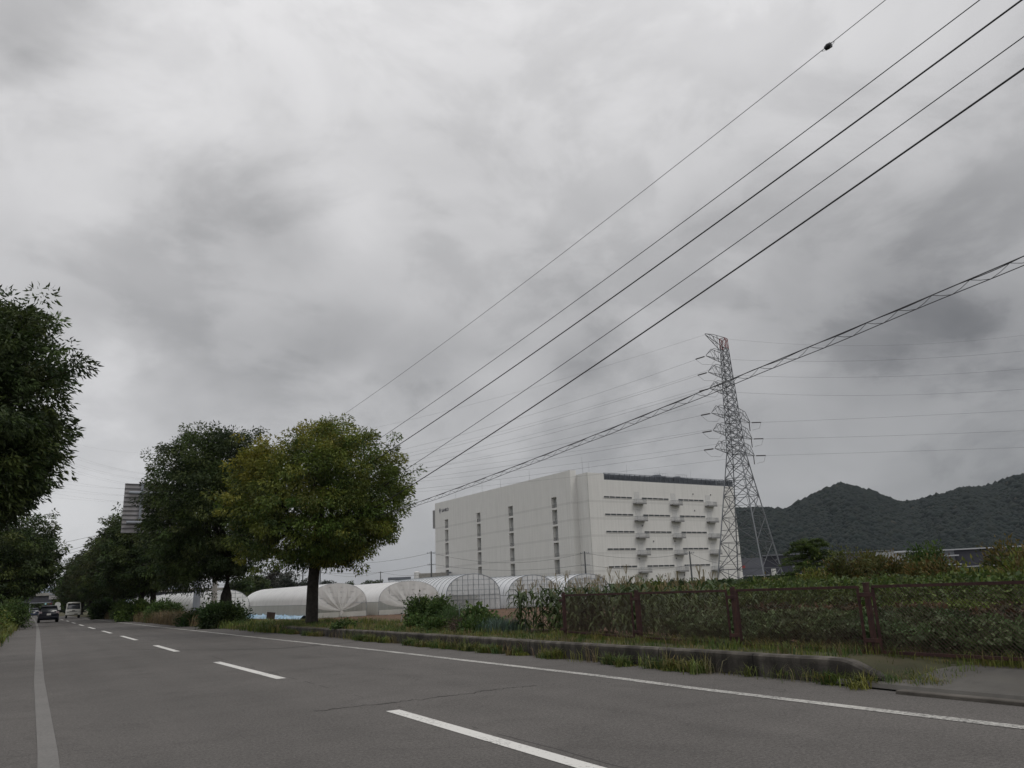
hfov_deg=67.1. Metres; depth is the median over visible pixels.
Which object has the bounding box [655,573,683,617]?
maize plant
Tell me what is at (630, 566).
window
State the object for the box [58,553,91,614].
street tree
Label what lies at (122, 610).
bush
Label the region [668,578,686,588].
bush
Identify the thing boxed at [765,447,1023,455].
power line
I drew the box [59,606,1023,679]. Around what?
ground
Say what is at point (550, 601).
maize plant
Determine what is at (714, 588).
maize plant
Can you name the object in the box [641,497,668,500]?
window
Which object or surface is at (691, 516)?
window
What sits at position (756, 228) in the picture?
overhead wire
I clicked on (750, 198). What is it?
overhead wire
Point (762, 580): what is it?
bush
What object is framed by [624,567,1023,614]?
vine trellis
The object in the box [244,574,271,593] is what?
tree
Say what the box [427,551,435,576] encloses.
utility pole
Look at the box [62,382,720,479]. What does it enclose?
power line
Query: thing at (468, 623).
garden plant
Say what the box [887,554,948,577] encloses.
bush
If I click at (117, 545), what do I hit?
street tree
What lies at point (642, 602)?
maize plant
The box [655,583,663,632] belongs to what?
maize plant
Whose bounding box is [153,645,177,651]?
dash
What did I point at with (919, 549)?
bush
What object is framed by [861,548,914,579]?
bush
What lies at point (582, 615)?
maize plant
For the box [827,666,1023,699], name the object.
pavement
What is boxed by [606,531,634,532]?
window
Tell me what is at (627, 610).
maize plant
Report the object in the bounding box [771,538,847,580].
feathery tree
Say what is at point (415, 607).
bean plant
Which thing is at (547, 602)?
maize plant
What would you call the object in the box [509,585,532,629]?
maize plant
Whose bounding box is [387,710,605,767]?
dash
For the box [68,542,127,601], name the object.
street tree
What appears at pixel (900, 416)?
power line
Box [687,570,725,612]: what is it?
maize plant
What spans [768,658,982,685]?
pavement weeds
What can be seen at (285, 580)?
tree
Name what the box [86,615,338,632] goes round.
verge grass
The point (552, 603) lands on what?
maize plant
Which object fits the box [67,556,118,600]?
street tree
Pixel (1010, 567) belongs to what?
bush
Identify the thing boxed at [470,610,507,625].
garden plant
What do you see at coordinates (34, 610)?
estate car
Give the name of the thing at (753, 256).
overhead wire
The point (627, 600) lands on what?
maize plant
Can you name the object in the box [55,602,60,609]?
roadside mirror
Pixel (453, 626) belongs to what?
dried plant
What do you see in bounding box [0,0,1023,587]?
sky
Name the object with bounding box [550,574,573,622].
maize plant
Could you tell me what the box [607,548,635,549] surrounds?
window
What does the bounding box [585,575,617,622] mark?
maize plant
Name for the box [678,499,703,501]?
window
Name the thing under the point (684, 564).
window
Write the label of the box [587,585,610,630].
maize plant
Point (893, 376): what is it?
power line
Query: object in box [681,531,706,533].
window
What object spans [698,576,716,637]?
maize plant
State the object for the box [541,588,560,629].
maize plant
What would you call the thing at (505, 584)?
greenhouse
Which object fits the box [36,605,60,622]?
estate car
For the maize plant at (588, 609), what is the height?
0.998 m
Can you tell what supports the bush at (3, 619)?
on the ground at (884, 665)
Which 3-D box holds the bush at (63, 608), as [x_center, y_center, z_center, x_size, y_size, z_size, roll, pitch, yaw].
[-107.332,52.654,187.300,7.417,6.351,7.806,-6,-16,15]
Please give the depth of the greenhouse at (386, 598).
69.52 m
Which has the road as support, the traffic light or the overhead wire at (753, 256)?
the traffic light
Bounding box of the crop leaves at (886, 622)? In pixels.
[657,604,1023,661]
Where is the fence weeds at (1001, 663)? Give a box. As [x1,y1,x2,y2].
[546,628,1023,669]
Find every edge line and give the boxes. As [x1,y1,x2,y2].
[31,616,59,767]
[69,616,1023,728]
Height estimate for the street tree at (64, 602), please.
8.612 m
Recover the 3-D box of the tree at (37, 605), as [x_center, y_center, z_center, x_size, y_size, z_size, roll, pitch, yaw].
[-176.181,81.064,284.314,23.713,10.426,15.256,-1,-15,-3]
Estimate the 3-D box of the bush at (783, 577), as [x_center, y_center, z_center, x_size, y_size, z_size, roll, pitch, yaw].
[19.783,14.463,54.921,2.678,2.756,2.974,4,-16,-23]
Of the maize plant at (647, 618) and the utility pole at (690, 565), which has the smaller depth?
the maize plant at (647, 618)
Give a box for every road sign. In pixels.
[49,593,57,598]
[121,483,200,611]
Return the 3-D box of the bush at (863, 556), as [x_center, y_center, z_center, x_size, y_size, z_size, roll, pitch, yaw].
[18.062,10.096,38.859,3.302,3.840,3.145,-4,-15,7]
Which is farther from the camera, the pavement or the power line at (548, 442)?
the power line at (548, 442)
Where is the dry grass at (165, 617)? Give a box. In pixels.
[103,608,198,626]
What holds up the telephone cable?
attached to the utility pole at (214, 589)
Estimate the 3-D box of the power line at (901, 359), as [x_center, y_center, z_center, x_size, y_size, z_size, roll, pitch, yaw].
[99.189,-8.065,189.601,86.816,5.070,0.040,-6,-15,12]
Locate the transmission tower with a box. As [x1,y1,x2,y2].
[696,333,783,579]
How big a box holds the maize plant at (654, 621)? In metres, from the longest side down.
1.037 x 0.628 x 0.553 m
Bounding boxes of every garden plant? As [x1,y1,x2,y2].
[402,610,428,629]
[419,611,453,630]
[432,599,469,620]
[454,600,496,625]
[455,611,495,633]
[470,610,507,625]
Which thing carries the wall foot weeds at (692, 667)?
on the road
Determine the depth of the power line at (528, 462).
219.67 m
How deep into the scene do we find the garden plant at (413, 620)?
21.11 m
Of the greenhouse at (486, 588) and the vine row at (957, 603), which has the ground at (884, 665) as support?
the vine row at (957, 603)
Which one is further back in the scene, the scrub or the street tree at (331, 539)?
the scrub
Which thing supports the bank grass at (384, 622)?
on the soil field
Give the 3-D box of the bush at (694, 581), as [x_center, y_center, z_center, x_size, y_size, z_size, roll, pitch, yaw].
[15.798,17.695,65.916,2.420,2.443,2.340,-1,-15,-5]
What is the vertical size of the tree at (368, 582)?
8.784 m
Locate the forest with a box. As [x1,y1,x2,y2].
[736,473,1023,557]
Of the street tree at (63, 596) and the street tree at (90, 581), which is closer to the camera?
the street tree at (90, 581)
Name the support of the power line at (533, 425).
attached to the transmission tower
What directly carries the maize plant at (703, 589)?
on the ground at (884, 665)
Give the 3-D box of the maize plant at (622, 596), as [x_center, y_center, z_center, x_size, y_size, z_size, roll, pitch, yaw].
[2.301,4.495,15.898,0.773,1.278,0.591,1,-15,-13]
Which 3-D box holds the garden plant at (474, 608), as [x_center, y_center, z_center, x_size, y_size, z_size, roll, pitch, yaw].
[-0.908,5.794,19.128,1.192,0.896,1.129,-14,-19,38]
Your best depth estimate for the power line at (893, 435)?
190.00 m
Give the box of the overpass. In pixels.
[4,584,223,603]
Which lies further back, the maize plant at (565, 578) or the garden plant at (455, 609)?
the garden plant at (455, 609)
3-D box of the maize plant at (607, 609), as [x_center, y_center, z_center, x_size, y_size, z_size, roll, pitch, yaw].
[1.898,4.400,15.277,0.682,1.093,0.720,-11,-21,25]
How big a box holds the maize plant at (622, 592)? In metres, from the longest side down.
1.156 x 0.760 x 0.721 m
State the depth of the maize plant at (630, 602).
15.47 m
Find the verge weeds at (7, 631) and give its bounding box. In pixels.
[0,621,19,646]
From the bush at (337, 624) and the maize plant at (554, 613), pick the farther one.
the bush at (337, 624)
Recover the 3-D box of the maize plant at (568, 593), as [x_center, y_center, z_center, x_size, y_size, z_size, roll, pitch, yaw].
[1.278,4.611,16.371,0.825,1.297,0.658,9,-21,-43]
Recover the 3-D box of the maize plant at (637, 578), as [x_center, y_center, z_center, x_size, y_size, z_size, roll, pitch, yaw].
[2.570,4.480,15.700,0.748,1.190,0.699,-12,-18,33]
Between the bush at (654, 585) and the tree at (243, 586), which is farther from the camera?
the tree at (243, 586)
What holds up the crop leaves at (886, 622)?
on the ground at (884, 665)
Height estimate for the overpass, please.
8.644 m
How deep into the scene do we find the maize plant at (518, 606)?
17.51 m
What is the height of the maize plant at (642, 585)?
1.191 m
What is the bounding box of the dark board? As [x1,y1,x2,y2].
[266,612,275,618]
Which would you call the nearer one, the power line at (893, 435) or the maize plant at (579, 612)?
the maize plant at (579, 612)
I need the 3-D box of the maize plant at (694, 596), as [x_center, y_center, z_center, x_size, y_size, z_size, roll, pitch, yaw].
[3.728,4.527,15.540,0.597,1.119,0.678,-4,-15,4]
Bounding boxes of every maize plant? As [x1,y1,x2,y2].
[504,580,532,628]
[506,583,532,630]
[507,588,533,624]
[508,577,531,624]
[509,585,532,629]
[514,584,537,625]
[514,589,541,631]
[516,597,533,626]
[521,580,552,632]
[521,582,546,628]
[526,584,544,627]
[526,588,547,627]
[529,584,553,628]
[530,575,555,631]
[534,586,552,629]
[535,581,562,628]
[536,581,559,629]
[538,584,557,629]
[540,581,560,627]
[541,582,566,629]
[541,583,568,628]
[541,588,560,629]
[545,592,560,628]
[546,574,583,629]
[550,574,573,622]
[551,580,584,630]
[556,570,581,623]
[558,580,587,628]
[561,578,590,631]
[567,589,588,630]
[567,591,588,630]
[568,584,591,631]
[569,592,591,631]
[575,584,595,632]
[577,577,594,631]
[577,577,601,632]
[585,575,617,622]
[585,580,612,631]
[586,579,607,624]
[586,579,615,633]
[587,575,618,626]
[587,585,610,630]
[588,576,619,619]
[592,568,631,633]
[593,579,621,632]
[602,575,620,631]
[603,570,643,627]
[606,565,650,634]
[606,581,635,632]
[610,576,628,629]
[615,576,639,629]
[615,581,642,632]
[616,578,635,633]
[620,580,643,630]
[621,584,648,628]
[623,574,655,617]
[626,574,659,627]
[633,577,653,632]
[642,581,664,633]
[642,582,663,634]
[644,589,658,630]
[648,574,679,634]
[653,589,676,629]
[654,582,682,632]
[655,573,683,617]
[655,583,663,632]
[659,573,700,611]
[660,578,689,623]
[671,579,687,615]
[678,565,718,610]
[678,583,698,610]
[685,569,721,605]
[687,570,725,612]
[688,580,707,612]
[693,577,723,608]
[694,572,730,607]
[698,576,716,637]
[706,573,731,607]
[718,583,740,607]
[741,587,763,610]
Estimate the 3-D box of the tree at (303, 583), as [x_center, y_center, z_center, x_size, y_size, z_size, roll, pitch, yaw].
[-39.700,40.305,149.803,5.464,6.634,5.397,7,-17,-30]
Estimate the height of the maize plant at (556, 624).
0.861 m
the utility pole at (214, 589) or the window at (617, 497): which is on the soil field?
the utility pole at (214, 589)
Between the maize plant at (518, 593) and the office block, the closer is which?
the maize plant at (518, 593)
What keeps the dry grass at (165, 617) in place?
on the ground at (884, 665)
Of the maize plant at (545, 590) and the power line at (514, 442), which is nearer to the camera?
the maize plant at (545, 590)
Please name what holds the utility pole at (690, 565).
on the ground at (884, 665)
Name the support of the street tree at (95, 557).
on the ground at (884, 665)
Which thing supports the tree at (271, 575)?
on the ground at (884, 665)
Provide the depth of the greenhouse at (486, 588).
76.07 m
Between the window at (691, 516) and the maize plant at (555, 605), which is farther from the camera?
the window at (691, 516)
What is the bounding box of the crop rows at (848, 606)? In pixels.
[677,599,1023,647]
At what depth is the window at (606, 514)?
257.30 m
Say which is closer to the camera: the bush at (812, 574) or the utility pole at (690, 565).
the bush at (812, 574)
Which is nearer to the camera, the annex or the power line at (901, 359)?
the power line at (901, 359)
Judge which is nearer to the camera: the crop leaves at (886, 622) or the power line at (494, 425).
the crop leaves at (886, 622)
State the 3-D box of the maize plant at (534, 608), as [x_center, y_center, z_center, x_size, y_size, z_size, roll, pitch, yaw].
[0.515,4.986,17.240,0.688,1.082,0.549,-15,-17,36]
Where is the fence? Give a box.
[559,581,1023,660]
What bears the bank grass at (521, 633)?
on the ground at (884, 665)
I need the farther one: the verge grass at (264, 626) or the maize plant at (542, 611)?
the verge grass at (264, 626)
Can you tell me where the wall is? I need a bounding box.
[274,626,893,681]
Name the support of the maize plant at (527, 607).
on the soil field
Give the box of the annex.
[414,571,445,578]
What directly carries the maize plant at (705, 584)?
on the ground at (884, 665)
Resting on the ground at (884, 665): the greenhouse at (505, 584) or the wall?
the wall
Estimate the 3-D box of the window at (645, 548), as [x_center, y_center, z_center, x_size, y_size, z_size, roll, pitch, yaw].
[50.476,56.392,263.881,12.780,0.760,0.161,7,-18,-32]
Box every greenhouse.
[156,590,249,613]
[248,583,366,617]
[354,581,438,614]
[391,573,500,610]
[491,575,556,608]
[545,573,609,598]
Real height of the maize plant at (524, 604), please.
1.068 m
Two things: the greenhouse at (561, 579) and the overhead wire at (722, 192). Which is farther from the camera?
the greenhouse at (561, 579)
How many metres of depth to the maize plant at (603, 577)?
16.00 m
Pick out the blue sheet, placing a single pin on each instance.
(256, 616)
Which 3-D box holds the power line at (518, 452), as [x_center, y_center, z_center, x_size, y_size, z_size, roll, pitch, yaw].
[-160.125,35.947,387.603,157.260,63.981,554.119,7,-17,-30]
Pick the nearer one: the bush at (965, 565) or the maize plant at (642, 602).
the maize plant at (642, 602)
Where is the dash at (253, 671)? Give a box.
[214,662,283,678]
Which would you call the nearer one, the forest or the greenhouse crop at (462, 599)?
the greenhouse crop at (462, 599)
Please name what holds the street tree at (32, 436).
on the ground at (884, 665)
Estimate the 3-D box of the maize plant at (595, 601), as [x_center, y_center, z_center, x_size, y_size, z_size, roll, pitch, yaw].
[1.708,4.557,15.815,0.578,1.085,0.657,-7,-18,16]
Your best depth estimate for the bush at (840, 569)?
37.38 m
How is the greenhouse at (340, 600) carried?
on the ground at (884, 665)
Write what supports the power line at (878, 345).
attached to the transmission tower
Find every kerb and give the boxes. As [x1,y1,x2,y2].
[896,689,1023,706]
[950,664,1023,668]
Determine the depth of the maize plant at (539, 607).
17.77 m
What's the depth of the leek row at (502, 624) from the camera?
17.47 m
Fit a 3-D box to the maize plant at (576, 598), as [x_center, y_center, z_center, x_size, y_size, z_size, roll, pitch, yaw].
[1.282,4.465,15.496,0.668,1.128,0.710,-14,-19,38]
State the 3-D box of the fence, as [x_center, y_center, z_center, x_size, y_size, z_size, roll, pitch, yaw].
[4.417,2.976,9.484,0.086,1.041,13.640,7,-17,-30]
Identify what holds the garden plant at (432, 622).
on the ground at (884, 665)
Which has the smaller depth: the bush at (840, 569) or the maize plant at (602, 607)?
the maize plant at (602, 607)
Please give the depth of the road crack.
9.00 m
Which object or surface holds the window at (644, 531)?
in the office block
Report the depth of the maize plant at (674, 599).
14.63 m
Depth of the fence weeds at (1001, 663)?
9.57 m
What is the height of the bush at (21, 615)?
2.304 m
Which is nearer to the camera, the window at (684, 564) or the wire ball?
the wire ball
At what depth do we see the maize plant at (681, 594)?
15.47 m
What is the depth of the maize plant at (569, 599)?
16.07 m
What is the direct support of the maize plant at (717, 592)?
on the ground at (884, 665)
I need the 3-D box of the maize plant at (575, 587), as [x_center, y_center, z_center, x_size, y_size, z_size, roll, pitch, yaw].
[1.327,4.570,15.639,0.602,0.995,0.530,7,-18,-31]
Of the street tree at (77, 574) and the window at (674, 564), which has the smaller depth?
the street tree at (77, 574)
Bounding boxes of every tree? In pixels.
[0,282,104,534]
[0,508,72,603]
[0,526,59,602]
[23,592,58,611]
[51,560,92,614]
[51,584,87,604]
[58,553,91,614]
[61,604,87,611]
[65,546,116,601]
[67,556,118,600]
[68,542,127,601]
[77,525,149,602]
[83,512,189,600]
[91,501,204,602]
[128,420,282,603]
[199,411,426,624]
[224,575,255,596]
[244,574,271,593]
[260,565,283,588]
[272,570,300,587]
[299,577,307,585]
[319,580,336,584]
[360,580,378,583]
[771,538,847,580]
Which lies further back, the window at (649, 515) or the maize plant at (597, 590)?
the window at (649, 515)
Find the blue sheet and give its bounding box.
[250,614,304,618]
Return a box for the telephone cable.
[264,256,1023,545]
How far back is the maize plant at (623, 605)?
15.38 m
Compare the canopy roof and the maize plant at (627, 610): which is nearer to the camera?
the maize plant at (627, 610)
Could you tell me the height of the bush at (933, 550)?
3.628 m
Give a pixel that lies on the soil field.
(501, 612)
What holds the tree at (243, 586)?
on the ground at (884, 665)
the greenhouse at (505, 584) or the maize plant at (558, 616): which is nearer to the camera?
the maize plant at (558, 616)
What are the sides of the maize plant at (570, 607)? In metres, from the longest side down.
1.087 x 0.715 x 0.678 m
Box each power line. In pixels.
[53,413,710,488]
[55,449,709,501]
[61,431,708,494]
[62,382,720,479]
[62,396,728,483]
[63,439,749,495]
[65,456,749,502]
[67,392,696,482]
[74,356,704,473]
[75,363,729,473]
[75,372,707,478]
[77,423,745,488]
[86,335,702,453]
[733,335,1021,345]
[737,389,1018,395]
[742,369,1016,376]
[755,351,1017,360]
[758,410,1022,422]
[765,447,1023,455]
[778,431,1004,438]
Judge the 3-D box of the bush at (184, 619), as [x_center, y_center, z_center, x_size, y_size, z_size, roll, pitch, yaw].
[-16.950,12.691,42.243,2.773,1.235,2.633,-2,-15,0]
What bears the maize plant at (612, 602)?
on the ground at (884, 665)
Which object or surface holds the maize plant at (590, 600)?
on the ground at (884, 665)
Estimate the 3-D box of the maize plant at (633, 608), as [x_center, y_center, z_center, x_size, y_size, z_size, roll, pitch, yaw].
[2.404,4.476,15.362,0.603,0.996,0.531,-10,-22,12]
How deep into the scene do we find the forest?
839.20 m
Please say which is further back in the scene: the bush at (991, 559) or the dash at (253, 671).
the bush at (991, 559)
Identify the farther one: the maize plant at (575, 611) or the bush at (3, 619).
the bush at (3, 619)
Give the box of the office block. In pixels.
[433,462,742,583]
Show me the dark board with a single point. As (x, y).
(270, 615)
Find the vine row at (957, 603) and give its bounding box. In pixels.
[862,597,1023,613]
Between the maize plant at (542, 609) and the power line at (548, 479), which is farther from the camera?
the power line at (548, 479)
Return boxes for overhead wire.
[326,36,1023,512]
[336,0,884,419]
[336,0,1022,482]
[361,68,1023,513]
[364,0,979,448]
[369,256,1021,518]
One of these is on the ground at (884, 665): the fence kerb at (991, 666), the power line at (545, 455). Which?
the fence kerb at (991, 666)
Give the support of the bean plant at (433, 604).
on the soil field
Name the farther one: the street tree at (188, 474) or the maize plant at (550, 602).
the street tree at (188, 474)
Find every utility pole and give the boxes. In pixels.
[211,529,218,602]
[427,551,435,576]
[580,551,588,572]
[685,551,695,580]
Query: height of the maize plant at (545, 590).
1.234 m
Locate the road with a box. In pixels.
[0,616,1023,767]
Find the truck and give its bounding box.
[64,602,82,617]
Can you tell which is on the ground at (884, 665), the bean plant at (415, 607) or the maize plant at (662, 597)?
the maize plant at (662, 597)
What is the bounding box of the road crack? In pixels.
[322,685,534,710]
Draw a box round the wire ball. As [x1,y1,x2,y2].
[822,41,834,50]
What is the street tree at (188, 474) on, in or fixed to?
on the ground at (884, 665)
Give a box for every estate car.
[29,608,38,616]
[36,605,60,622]
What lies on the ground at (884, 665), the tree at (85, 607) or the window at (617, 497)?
the tree at (85, 607)
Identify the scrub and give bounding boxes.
[608,562,987,592]
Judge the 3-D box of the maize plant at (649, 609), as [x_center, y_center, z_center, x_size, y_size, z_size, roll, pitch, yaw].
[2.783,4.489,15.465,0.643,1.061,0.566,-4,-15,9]
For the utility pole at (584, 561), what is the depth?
155.27 m
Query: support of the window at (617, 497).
in the office block
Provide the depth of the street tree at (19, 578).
70.74 m
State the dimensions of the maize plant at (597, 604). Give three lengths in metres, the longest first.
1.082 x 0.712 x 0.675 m
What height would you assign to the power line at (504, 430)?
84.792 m
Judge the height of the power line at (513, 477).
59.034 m
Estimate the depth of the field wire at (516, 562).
157.66 m
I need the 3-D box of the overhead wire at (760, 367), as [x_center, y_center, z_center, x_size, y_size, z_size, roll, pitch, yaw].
[-3.699,3.207,26.274,0.015,2.162,66.801,7,-17,-30]
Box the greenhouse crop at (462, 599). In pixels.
[447,593,481,607]
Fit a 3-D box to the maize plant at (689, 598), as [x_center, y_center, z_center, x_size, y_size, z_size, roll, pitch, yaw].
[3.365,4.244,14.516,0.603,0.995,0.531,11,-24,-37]
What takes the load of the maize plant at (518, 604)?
on the ground at (884, 665)
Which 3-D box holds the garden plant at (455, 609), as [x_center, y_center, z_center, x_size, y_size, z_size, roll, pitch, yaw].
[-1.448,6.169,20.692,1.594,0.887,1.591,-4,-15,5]
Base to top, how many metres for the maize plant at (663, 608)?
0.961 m
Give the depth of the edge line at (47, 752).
8.24 m
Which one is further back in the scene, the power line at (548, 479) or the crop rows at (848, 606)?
the power line at (548, 479)
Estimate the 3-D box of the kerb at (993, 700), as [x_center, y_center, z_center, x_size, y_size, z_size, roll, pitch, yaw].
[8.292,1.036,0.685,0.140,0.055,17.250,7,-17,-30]
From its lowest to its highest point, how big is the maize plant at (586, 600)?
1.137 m
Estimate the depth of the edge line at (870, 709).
8.26 m
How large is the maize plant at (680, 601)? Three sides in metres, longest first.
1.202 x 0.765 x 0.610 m
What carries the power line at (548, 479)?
attached to the transmission tower
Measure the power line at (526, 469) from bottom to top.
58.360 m
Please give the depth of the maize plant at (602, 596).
16.72 m
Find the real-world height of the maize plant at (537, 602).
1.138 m
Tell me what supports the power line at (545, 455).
attached to the transmission tower
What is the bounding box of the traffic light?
[29,602,52,609]
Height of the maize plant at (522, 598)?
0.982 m
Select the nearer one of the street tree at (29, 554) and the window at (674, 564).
the street tree at (29, 554)
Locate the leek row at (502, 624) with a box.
[474,616,538,633]
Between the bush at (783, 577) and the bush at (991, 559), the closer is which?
the bush at (991, 559)
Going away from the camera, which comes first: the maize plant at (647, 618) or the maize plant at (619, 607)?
the maize plant at (619, 607)
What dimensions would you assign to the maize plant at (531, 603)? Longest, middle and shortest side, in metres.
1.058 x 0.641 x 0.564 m
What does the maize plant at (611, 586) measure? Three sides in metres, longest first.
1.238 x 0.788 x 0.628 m
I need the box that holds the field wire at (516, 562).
[434,553,581,562]
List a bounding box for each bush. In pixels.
[0,594,33,628]
[0,604,14,631]
[51,599,65,613]
[86,595,114,619]
[108,595,155,621]
[140,595,187,622]
[173,606,203,626]
[193,596,256,628]
[325,617,362,629]
[638,576,671,591]
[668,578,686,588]
[686,577,700,587]
[749,572,778,582]
[777,569,795,581]
[795,555,837,602]
[818,543,871,578]
[848,546,897,578]
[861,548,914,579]
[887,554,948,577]
[901,541,939,563]
[915,538,953,565]
[919,550,961,578]
[950,554,996,590]
[972,533,1023,573]
[987,544,1023,590]
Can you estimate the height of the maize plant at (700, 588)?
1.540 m
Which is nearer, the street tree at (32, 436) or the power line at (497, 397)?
the street tree at (32, 436)
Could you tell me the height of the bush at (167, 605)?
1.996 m
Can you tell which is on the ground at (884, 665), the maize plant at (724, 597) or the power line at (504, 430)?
the maize plant at (724, 597)
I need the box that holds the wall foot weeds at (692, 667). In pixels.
[249,627,877,690]
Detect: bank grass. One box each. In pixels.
[257,615,547,628]
[269,620,890,657]
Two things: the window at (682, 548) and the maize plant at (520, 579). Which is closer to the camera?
the maize plant at (520, 579)
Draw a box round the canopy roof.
[388,577,410,579]
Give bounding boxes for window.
[603,496,631,498]
[605,513,633,515]
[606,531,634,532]
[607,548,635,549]
[608,565,637,567]
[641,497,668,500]
[643,514,669,516]
[644,531,671,532]
[645,548,672,549]
[647,564,674,566]
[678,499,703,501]
[679,515,705,517]
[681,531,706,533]
[682,548,708,549]
[684,564,710,566]
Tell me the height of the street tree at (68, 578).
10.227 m
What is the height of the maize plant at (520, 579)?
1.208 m
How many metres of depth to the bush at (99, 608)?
80.48 m
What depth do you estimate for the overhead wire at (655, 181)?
15.73 m
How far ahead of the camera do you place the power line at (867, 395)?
190.55 m
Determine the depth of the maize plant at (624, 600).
15.67 m
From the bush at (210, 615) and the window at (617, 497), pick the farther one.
the window at (617, 497)
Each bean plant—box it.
[400,590,436,620]
[424,593,457,617]
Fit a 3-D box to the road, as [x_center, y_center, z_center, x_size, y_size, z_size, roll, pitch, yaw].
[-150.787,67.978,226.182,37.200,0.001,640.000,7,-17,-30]
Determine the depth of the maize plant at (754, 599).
15.11 m
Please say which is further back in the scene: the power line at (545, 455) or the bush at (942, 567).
the power line at (545, 455)
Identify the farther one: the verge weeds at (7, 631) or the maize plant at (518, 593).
the verge weeds at (7, 631)
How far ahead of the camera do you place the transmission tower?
192.81 m
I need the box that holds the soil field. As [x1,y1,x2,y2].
[254,605,823,641]
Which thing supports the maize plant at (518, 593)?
on the ground at (884, 665)
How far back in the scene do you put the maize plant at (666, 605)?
15.64 m
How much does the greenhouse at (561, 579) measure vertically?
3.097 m
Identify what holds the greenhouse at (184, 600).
on the ground at (884, 665)
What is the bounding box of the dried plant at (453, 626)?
[440,612,475,632]
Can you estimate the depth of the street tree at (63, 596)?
132.25 m

